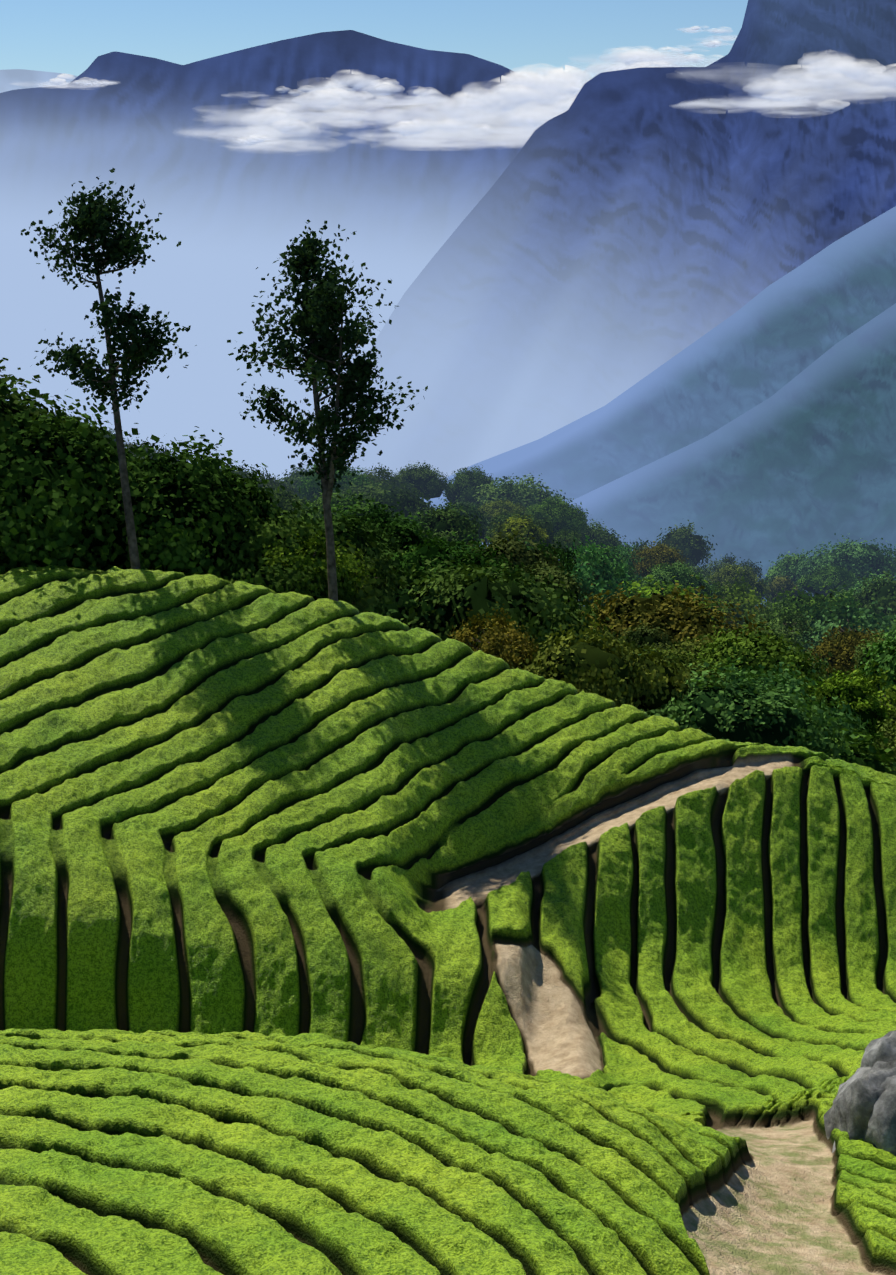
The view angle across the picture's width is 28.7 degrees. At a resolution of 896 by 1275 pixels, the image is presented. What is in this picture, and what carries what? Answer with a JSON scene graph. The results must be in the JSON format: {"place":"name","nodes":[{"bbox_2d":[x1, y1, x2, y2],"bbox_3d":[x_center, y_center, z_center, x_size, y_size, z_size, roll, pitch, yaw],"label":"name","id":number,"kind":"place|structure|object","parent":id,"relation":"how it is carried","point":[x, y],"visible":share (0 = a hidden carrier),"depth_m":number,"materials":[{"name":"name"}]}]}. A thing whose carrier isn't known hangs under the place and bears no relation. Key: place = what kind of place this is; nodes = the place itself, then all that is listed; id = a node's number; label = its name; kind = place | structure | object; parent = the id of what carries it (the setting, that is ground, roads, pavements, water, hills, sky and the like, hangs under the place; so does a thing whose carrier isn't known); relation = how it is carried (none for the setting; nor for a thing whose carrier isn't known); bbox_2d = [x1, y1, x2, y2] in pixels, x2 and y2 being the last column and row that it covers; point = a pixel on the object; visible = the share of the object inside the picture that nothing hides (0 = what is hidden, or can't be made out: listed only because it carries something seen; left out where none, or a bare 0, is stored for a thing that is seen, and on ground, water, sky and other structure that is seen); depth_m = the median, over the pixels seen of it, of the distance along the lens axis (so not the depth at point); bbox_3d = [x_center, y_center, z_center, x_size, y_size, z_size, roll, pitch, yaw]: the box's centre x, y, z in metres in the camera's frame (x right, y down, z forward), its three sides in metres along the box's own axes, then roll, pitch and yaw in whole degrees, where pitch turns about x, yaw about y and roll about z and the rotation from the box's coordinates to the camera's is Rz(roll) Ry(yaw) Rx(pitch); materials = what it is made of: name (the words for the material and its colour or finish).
{"place":"outdoors","nodes":[
{"label":"outdoors","id":0,"kind":"place"},
{"bbox_2d":[0,69,77,92],"bbox_3d":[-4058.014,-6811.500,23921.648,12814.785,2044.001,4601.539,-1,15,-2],"label":"mountain","id":1,"kind":"structure","parent":0,"point":[8,77],"depth_m":25790.99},
{"bbox_2d":[0,30,577,480],"bbox_3d":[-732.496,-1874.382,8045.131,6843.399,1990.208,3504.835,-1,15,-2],"label":"mountain","id":2,"kind":"structure","parent":0,"point":[234,218],"depth_m":8742.39,"materials":[{"name":"blue stone"}]},
{"bbox_2d":[175,69,462,155],"bbox_3d":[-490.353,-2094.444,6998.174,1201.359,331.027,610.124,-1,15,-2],"label":"cloud","id":3,"kind":"structure","parent":0,"point":[331,95],"depth_m":6952.76,"materials":[{"name":"white"}]},
{"bbox_2d":[0,0,747,91],"label":"sky","id":4,"kind":"structure","parent":0,"point":[57,36],"materials":[{"name":"blue"}]},
{"bbox_2d":[13,26,736,89],"bbox_3d":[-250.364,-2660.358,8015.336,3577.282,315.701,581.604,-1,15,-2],"label":"cloud","id":5,"kind":"structure","parent":0,"point":[60,82],"depth_m":8003.14,"materials":[{"name":"white"}]},
{"bbox_2d":[0,565,895,1274],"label":"terrain","id":6,"kind":"structure","parent":0,"point":[338,937],"depth_m":40.22,"materials":[{"name":"green plant"}]},
{"bbox_2d":[0,357,79,496],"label":"tree","id":7,"kind":"object","parent":6,"relation":"on","point":[4,390],"visible":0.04,"depth_m":54.14,"materials":[{"name":"green plant"}]},
{"bbox_2d":[0,359,103,463],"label":"tree","id":8,"kind":"object","parent":6,"relation":"on","point":[6,416],"visible":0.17,"depth_m":55.36,"materials":[{"name":"green plant"}]},
{"bbox_2d":[7,407,142,497],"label":"tree","id":9,"kind":"object","parent":6,"relation":"on","point":[47,454],"depth_m":53.11,"materials":[{"name":"green plant"}]},
{"bbox_2d":[0,387,164,574],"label":"tree","id":10,"kind":"object","parent":6,"relation":"on","point":[45,504],"visible":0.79,"depth_m":50.48,"materials":[{"name":"green plant"}]},
{"bbox_2d":[20,168,195,568],"bbox_3d":[-9.252,-7.551,49.853,4.632,11.256,4.511,-7,17,-25],"label":"silver oak","id":11,"kind":"object","parent":6,"relation":"on","point":[91,221],"visible":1,"depth_m":49.45,"materials":[{"name":"green plant"}]},
{"bbox_2d":[124,433,187,461],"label":"tree","id":12,"kind":"object","parent":6,"relation":"on","point":[131,445],"visible":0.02,"depth_m":253.74,"materials":[{"name":"green plant"}]},
{"bbox_2d":[135,470,272,529],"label":"tree","id":13,"kind":"object","parent":6,"relation":"on","point":[247,496],"visible":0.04,"depth_m":54.53,"materials":[{"name":"green plant"}]},
{"bbox_2d":[78,426,333,580],"bbox_3d":[-8.246,-1.667,55.627,9.578,9.840,10.592,-4,15,-13],"label":"tree","id":14,"kind":"object","parent":6,"relation":"on","point":[193,500],"visible":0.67,"depth_m":52.22,"materials":[{"name":"green plant"}]},
{"bbox_2d":[225,460,277,481],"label":"tree","id":15,"kind":"object","parent":6,"relation":"on","point":[251,469],"visible":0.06,"depth_m":260.36,"materials":[{"name":"green plant"}]},
{"bbox_2d":[232,461,300,497],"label":"tree","id":16,"kind":"object","parent":6,"relation":"on","point":[270,484],"visible":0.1,"depth_m":226.49,"materials":[{"name":"green plant"}]},
{"bbox_2d":[205,505,355,600],"bbox_3d":[-6.002,-0.704,54.450,6.216,7.166,8.772,-1,15,-6],"label":"tree","id":17,"kind":"object","parent":6,"relation":"on","point":[249,550],"visible":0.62,"depth_m":52.49,"materials":[{"name":"green plant"}]},
{"bbox_2d":[256,487,316,517],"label":"tree","id":18,"kind":"object","parent":6,"relation":"on","point":[285,498],"visible":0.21,"depth_m":173.24,"materials":[{"name":"green plant"}]},
{"bbox_2d":[272,461,316,504],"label":"tree","id":19,"kind":"object","parent":6,"relation":"on","point":[295,477],"visible":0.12,"depth_m":266.27,"materials":[{"name":"green plant"}]},
{"bbox_2d":[277,494,340,529],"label":"tree","id":20,"kind":"object","parent":6,"relation":"on","point":[303,510],"depth_m":84.06,"materials":[{"name":"green plant"}]},
{"bbox_2d":[253,529,377,603],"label":"tree","id":21,"kind":"object","parent":6,"relation":"on","point":[347,565],"visible":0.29,"depth_m":52.90,"materials":[{"name":"green plant"}]},
{"bbox_2d":[227,219,427,601],"bbox_3d":[-3.426,-6.348,49.931,5.670,10.793,6.442,-1,15,-2],"label":"silver oak","id":22,"kind":"object","parent":6,"relation":"on","point":[323,305],"visible":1,"depth_m":49.48,"materials":[{"name":"green plant"}]},
{"bbox_2d":[297,464,384,501],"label":"tree","id":23,"kind":"object","parent":6,"relation":"on","point":[311,487],"visible":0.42,"depth_m":233.02,"materials":[{"name":"green plant"}]},
{"bbox_2d":[287,487,403,524],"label":"tree","id":24,"kind":"object","parent":6,"relation":"on","point":[342,502],"visible":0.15,"depth_m":168.84,"materials":[{"name":"green plant"}]},
{"bbox_2d":[297,509,412,581],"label":"tree","id":25,"kind":"object","parent":6,"relation":"on","point":[357,540],"visible":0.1,"depth_m":74.34,"materials":[{"name":"green plant"}]},
{"bbox_2d":[312,510,404,558],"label":"tree","id":26,"kind":"object","parent":6,"relation":"on","point":[390,544],"visible":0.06,"depth_m":109.58,"materials":[{"name":"green plant"}]},
{"bbox_2d":[318,536,417,613],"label":"tree","id":27,"kind":"object","parent":6,"relation":"on","point":[373,595],"visible":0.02,"depth_m":55.51,"materials":[{"name":"green plant"}]},
{"bbox_2d":[344,462,402,492],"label":"tree","id":28,"kind":"object","parent":6,"relation":"on","point":[382,474],"visible":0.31,"depth_m":256.21,"materials":[{"name":"green plant"}]},
{"bbox_2d":[313,475,436,508],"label":"tree","id":29,"kind":"object","parent":6,"relation":"on","point":[388,489],"visible":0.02,"depth_m":230.45,"materials":[{"name":"green plant"}]},
{"bbox_2d":[312,494,449,555],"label":"tree","id":30,"kind":"object","parent":6,"relation":"on","point":[406,533],"visible":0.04,"depth_m":130.71,"materials":[{"name":"green plant"}]},
{"bbox_2d":[320,535,456,629],"bbox_3d":[-6.493,1.518,66.166,16.721,11.867,9.603,1,15,5],"label":"tree","id":31,"kind":"object","parent":6,"relation":"on","point":[392,609],"visible":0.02,"depth_m":64.75,"materials":[{"name":"green plant"}]},
{"bbox_2d":[360,482,437,521],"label":"tree","id":32,"kind":"object","parent":6,"relation":"on","point":[413,506],"visible":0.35,"depth_m":206.99,"materials":[{"name":"green plant"}]},
{"bbox_2d":[391,462,452,498],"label":"tree","id":33,"kind":"object","parent":6,"relation":"on","point":[431,483],"visible":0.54,"depth_m":260.57,"materials":[{"name":"green plant"}]},
{"bbox_2d":[381,509,489,544],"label":"tree","id":34,"kind":"object","parent":6,"relation":"on","point":[426,512],"depth_m":171.03,"materials":[{"name":"green plant"}]},
{"bbox_2d":[410,499,482,546],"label":"tree","id":35,"kind":"object","parent":6,"relation":"on","point":[445,522],"visible":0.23,"depth_m":151.77,"materials":[{"name":"green plant"}]},
{"bbox_2d":[404,560,506,586],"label":"tree","id":36,"kind":"object","parent":6,"relation":"on","point":[473,565],"visible":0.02,"depth_m":75.04,"materials":[{"name":"green plant"}]},
{"bbox_2d":[380,530,536,593],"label":"tree","id":37,"kind":"object","parent":6,"relation":"on","point":[440,552],"visible":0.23,"depth_m":85.34,"materials":[{"name":"green plant"}]},
{"bbox_2d":[435,498,491,541],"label":"tree","id":38,"kind":"object","parent":6,"relation":"on","point":[469,509],"visible":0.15,"depth_m":207.06,"materials":[{"name":"green plant"}]},
{"bbox_2d":[442,463,495,504],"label":"tree","id":39,"kind":"object","parent":6,"relation":"on","point":[464,486],"visible":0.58,"depth_m":269.41,"materials":[{"name":"green plant"}]},
{"bbox_2d":[377,541,609,666],"bbox_3d":[1.109,1.801,67.693,9.571,11.052,11.652,13,20,40],"label":"tree","id":40,"kind":"object","parent":6,"relation":"on","point":[540,615],"visible":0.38,"depth_m":64.51,"materials":[{"name":"green plant"}]},
{"bbox_2d":[449,601,539,669],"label":"tree","id":41,"kind":"object","parent":6,"relation":"on","point":[495,644],"visible":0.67,"depth_m":55.55,"materials":[{"name":"green plant"}]},
{"bbox_2d":[478,498,528,520],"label":"tree","id":42,"kind":"object","parent":6,"relation":"on","point":[492,508],"visible":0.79,"depth_m":242.19,"materials":[{"name":"green plant"}]},
{"bbox_2d":[484,509,555,542],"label":"tree","id":43,"kind":"object","parent":6,"relation":"on","point":[502,518],"visible":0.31,"depth_m":200.69,"materials":[{"name":"green plant"}]},
{"bbox_2d":[467,524,573,577],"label":"tree","id":44,"kind":"object","parent":6,"relation":"on","point":[520,552],"visible":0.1,"depth_m":111.08,"materials":[{"name":"green plant"}]},
{"bbox_2d":[488,514,554,555],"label":"tree","id":45,"kind":"object","parent":6,"relation":"on","point":[527,527],"visible":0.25,"depth_m":178.06,"materials":[{"name":"green plant"}]},
{"bbox_2d":[453,473,592,542],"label":"tree","id":46,"kind":"object","parent":6,"relation":"on","point":[523,494],"visible":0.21,"depth_m":265.60,"materials":[{"name":"green plant"}]},
{"bbox_2d":[504,536,582,575],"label":"tree","id":47,"kind":"object","parent":6,"relation":"on","point":[569,565],"visible":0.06,"depth_m":133.25,"materials":[{"name":"green plant"}]},
{"bbox_2d":[513,560,593,617],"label":"tree","id":48,"kind":"object","parent":6,"relation":"on","point":[571,583],"visible":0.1,"depth_m":98.08,"materials":[{"name":"green plant"}]},
{"bbox_2d":[522,496,591,539],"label":"tree","id":49,"kind":"object","parent":6,"relation":"on","point":[564,515],"visible":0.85,"depth_m":231.74,"materials":[{"name":"green plant"}]},
{"bbox_2d":[544,525,588,559],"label":"tree","id":50,"kind":"object","parent":6,"relation":"on","point":[563,537],"visible":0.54,"depth_m":199.71,"materials":[{"name":"green plant"}]},
{"bbox_2d":[525,535,641,615],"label":"tree","id":51,"kind":"object","parent":6,"relation":"on","point":[590,574],"visible":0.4,"depth_m":150.37,"materials":[{"name":"green plant"}]},
{"bbox_2d":[575,519,628,554],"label":"tree","id":52,"kind":"object","parent":6,"relation":"on","point":[598,533],"visible":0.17,"depth_m":236.76,"materials":[{"name":"green plant"}]},
{"bbox_2d":[509,620,698,713],"bbox_3d":[4.480,3.202,55.589,8.322,7.795,5.985,-6,16,-20],"label":"tree","id":53,"kind":"object","parent":6,"relation":"on","point":[621,676],"visible":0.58,"depth_m":54.65,"materials":[{"name":"green plant"}]},
{"bbox_2d":[575,540,636,600],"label":"tree","id":54,"kind":"object","parent":6,"relation":"on","point":[632,575],"visible":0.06,"depth_m":181.76,"materials":[{"name":"green plant"}]},
{"bbox_2d":[576,619,655,653],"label":"tree","id":55,"kind":"object","parent":6,"relation":"on","point":[641,639],"depth_m":87.07,"materials":[{"name":"green plant"}]},
{"bbox_2d":[606,543,645,582],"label":"tree","id":56,"kind":"object","parent":6,"relation":"on","point":[626,553],"visible":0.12,"depth_m":202.83,"materials":[{"name":"green plant"}]},
{"bbox_2d":[607,528,651,550],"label":"tree","id":57,"kind":"object","parent":6,"relation":"on","point":[643,543],"visible":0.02,"depth_m":278.51,"materials":[{"name":"green plant"}]},
{"bbox_2d":[620,620,674,655],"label":"tree","id":58,"kind":"object","parent":6,"relation":"on","point":[650,636],"visible":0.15,"depth_m":99.09,"materials":[{"name":"green plant"}]},
{"bbox_2d":[627,541,688,581],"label":"tree","id":59,"kind":"object","parent":6,"relation":"on","point":[657,554],"visible":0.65,"depth_m":202.04,"materials":[{"name":"green plant"}]},
{"bbox_2d":[608,573,733,633],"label":"tree","id":60,"kind":"object","parent":6,"relation":"on","point":[644,592],"visible":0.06,"depth_m":158.25,"materials":[{"name":"green plant"}]},
{"bbox_2d":[578,575,769,650],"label":"tree","id":61,"kind":"object","parent":6,"relation":"on","point":[690,617],"visible":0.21,"depth_m":117.37,"materials":[{"name":"green plant"}]},
{"bbox_2d":[635,560,722,605],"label":"tree","id":62,"kind":"object","parent":6,"relation":"on","point":[684,577],"visible":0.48,"depth_m":175.04,"materials":[{"name":"green plant"}]},
{"bbox_2d":[648,518,717,567],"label":"tree","id":63,"kind":"object","parent":6,"relation":"on","point":[692,547],"visible":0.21,"depth_m":276.66,"materials":[{"name":"green plant"}]},
{"bbox_2d":[638,643,727,688],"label":"tree","id":64,"kind":"object","parent":6,"relation":"on","point":[672,659],"visible":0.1,"depth_m":67.89,"materials":[{"name":"green plant"}]},
{"bbox_2d":[661,631,714,664],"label":"tree","id":65,"kind":"object","parent":6,"relation":"on","point":[689,646],"visible":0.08,"depth_m":90.83,"materials":[{"name":"green plant"}]},
{"bbox_2d":[684,562,714,584],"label":"tree","id":66,"kind":"object","parent":6,"relation":"on","point":[705,572],"visible":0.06,"depth_m":244.06,"materials":[{"name":"green plant"}]},
{"bbox_2d":[706,553,764,581],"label":"tree","id":67,"kind":"object","parent":6,"relation":"on","point":[723,561],"visible":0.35,"depth_m":291.72,"materials":[{"name":"green plant"}]},
{"bbox_2d":[707,561,771,602],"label":"tree","id":68,"kind":"object","parent":6,"relation":"on","point":[729,573],"visible":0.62,"depth_m":233.16,"materials":[{"name":"green plant"}]},
{"bbox_2d":[706,571,777,635],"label":"tree","id":69,"kind":"object","parent":6,"relation":"on","point":[739,594],"visible":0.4,"depth_m":184.68,"materials":[{"name":"green plant"}]},
{"bbox_2d":[640,657,856,758],"bbox_3d":[8.614,4.886,60.504,10.495,8.171,7.654,-3,15,-12],"label":"tree","id":70,"kind":"object","parent":6,"relation":"on","point":[731,709],"visible":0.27,"depth_m":58.46,"materials":[{"name":"green plant"}]},
{"bbox_2d":[674,622,838,691],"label":"tree","id":71,"kind":"object","parent":6,"relation":"on","point":[812,673],"depth_m":98.32,"materials":[{"name":"green plant"}]},
{"bbox_2d":[686,623,835,707],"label":"tree","id":72,"kind":"object","parent":6,"relation":"on","point":[750,653],"visible":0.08,"depth_m":75.05,"materials":[{"name":"green plant"}]},
{"bbox_2d":[731,619,805,654],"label":"tree","id":73,"kind":"object","parent":6,"relation":"on","point":[759,625],"visible":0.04,"depth_m":133.10,"materials":[{"name":"green plant"}]},
{"bbox_2d":[728,605,816,655],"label":"tree","id":74,"kind":"object","parent":6,"relation":"on","point":[781,624],"visible":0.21,"depth_m":157.43,"materials":[{"name":"green plant"}]},
{"bbox_2d":[765,574,798,608],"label":"tree","id":75,"kind":"object","parent":6,"relation":"on","point":[777,585],"visible":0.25,"depth_m":252.54,"materials":[{"name":"green plant"}]},
{"bbox_2d":[762,547,813,605],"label":"tree","id":76,"kind":"object","parent":6,"relation":"on","point":[782,566],"visible":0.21,"depth_m":285.09,"materials":[{"name":"green plant"}]},
{"bbox_2d":[707,655,871,747],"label":"tree","id":77,"kind":"object","parent":6,"relation":"on","point":[791,681],"visible":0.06,"depth_m":68.43,"materials":[{"name":"green plant"}]},
{"bbox_2d":[757,630,830,679],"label":"tree","id":78,"kind":"object","parent":6,"relation":"on","point":[814,664],"visible":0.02,"depth_m":121.47,"materials":[{"name":"green plant"}]},
{"bbox_2d":[759,584,880,654],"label":"tree","id":79,"kind":"object","parent":6,"relation":"on","point":[798,603],"visible":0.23,"depth_m":178.15,"materials":[{"name":"green plant"}]},
{"bbox_2d":[793,563,856,597],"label":"tree","id":80,"kind":"object","parent":6,"relation":"on","point":[836,577],"visible":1,"depth_m":254.11,"materials":[{"name":"green plant"}]},
{"bbox_2d":[814,663,858,681],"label":"tree","id":81,"kind":"object","parent":6,"relation":"on","point":[840,673],"visible":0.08,"depth_m":110.28,"materials":[{"name":"green plant"}]},
{"bbox_2d":[784,533,895,596],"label":"tree","id":82,"kind":"object","parent":6,"relation":"on","point":[859,559],"visible":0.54,"depth_m":277.24,"materials":[{"name":"green plant"}]},
{"bbox_2d":[792,583,895,654],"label":"tree","id":83,"kind":"object","parent":6,"relation":"on","point":[848,616],"visible":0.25,"depth_m":168.40,"materials":[{"name":"green plant"}]},
{"bbox_2d":[802,623,895,681],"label":"tree","id":84,"kind":"object","parent":6,"relation":"on","point":[840,647],"visible":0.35,"depth_m":139.16,"materials":[{"name":"green plant"}]},
{"bbox_2d":[817,670,890,755],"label":"tree","id":85,"kind":"object","parent":6,"relation":"on","point":[863,705],"visible":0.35,"depth_m":76.82,"materials":[{"name":"green plant"}]},
{"bbox_2d":[812,661,895,771],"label":"tree","id":86,"kind":"object","parent":6,"relation":"on","point":[891,695],"visible":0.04,"depth_m":91.64,"materials":[{"name":"green plant"}]},
{"bbox_2d":[823,1030,895,1155],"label":"rock","id":87,"kind":"object","parent":6,"relation":"on","point":[864,1104],"visible":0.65,"depth_m":30.14,"materials":[{"name":"grey stone"}]},
{"bbox_2d":[826,727,895,775],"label":"tree","id":88,"kind":"object","parent":6,"relation":"on","point":[868,759],"visible":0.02,"depth_m":61.80,"materials":[{"name":"green plant"}]},
{"bbox_2d":[829,568,895,596],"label":"tree","id":89,"kind":"object","parent":6,"relation":"on","point":[857,584],"visible":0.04,"depth_m":251.10,"materials":[{"name":"green plant"}]},
{"bbox_2d":[846,570,895,623],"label":"tree","id":90,"kind":"object","parent":6,"relation":"on","point":[883,594],"visible":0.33,"depth_m":195.17,"materials":[{"name":"green plant"}]},
{"bbox_2d":[847,632,895,771],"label":"tree","id":91,"kind":"object","parent":6,"relation":"on","point":[885,659],"visible":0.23,"depth_m":104.62,"materials":[{"name":"green plant"}]},
{"bbox_2d":[848,635,895,674],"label":"tree","id":92,"kind":"object","parent":6,"relation":"on","point":[860,659],"visible":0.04,"depth_m":121.28,"materials":[{"name":"green plant"}]},
{"bbox_2d":[873,719,895,756],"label":"tree","id":93,"kind":"object","parent":6,"relation":"on","point":[892,738],"visible":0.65,"depth_m":72.46,"materials":[{"name":"green plant"}]},
{"bbox_2d":[877,703,895,762],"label":"tree","id":94,"kind":"object","parent":6,"relation":"on","point":[892,715],"visible":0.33,"depth_m":80.66,"materials":[{"name":"green plant"}]},
{"bbox_2d":[879,616,895,645],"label":"tree","id":95,"kind":"object","parent":6,"relation":"on","point":[893,631],"visible":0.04,"depth_m":145.30,"materials":[{"name":"green plant"}]},
{"bbox_2d":[345,46,717,150],"bbox_3d":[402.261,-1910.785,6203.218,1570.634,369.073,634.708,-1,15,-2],"label":"cloud","id":96,"kind":"structure","parent":0,"point":[509,109],"depth_m":6135.27,"materials":[{"name":"white"}]},
{"bbox_2d":[295,0,895,478],"bbox_3d":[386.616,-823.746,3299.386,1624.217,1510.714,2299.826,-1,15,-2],"label":"mountain","id":97,"kind":"structure","parent":0,"point":[615,234],"depth_m":3786.81,"materials":[{"name":"blue stone"}]},
{"bbox_2d":[420,206,895,545],"bbox_3d":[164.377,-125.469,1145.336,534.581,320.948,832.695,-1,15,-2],"label":"mountain","id":98,"kind":"structure","parent":0,"point":[769,341],"depth_m":1466.23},
{"bbox_2d":[487,303,895,606],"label":"mountain","id":99,"kind":"structure","parent":0,"point":[805,459],"depth_m":746.09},
{"bbox_2d":[673,50,895,117],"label":"cloud","id":100,"kind":"structure","parent":0,"point":[831,78],"depth_m":3000.09,"materials":[{"name":"white"}]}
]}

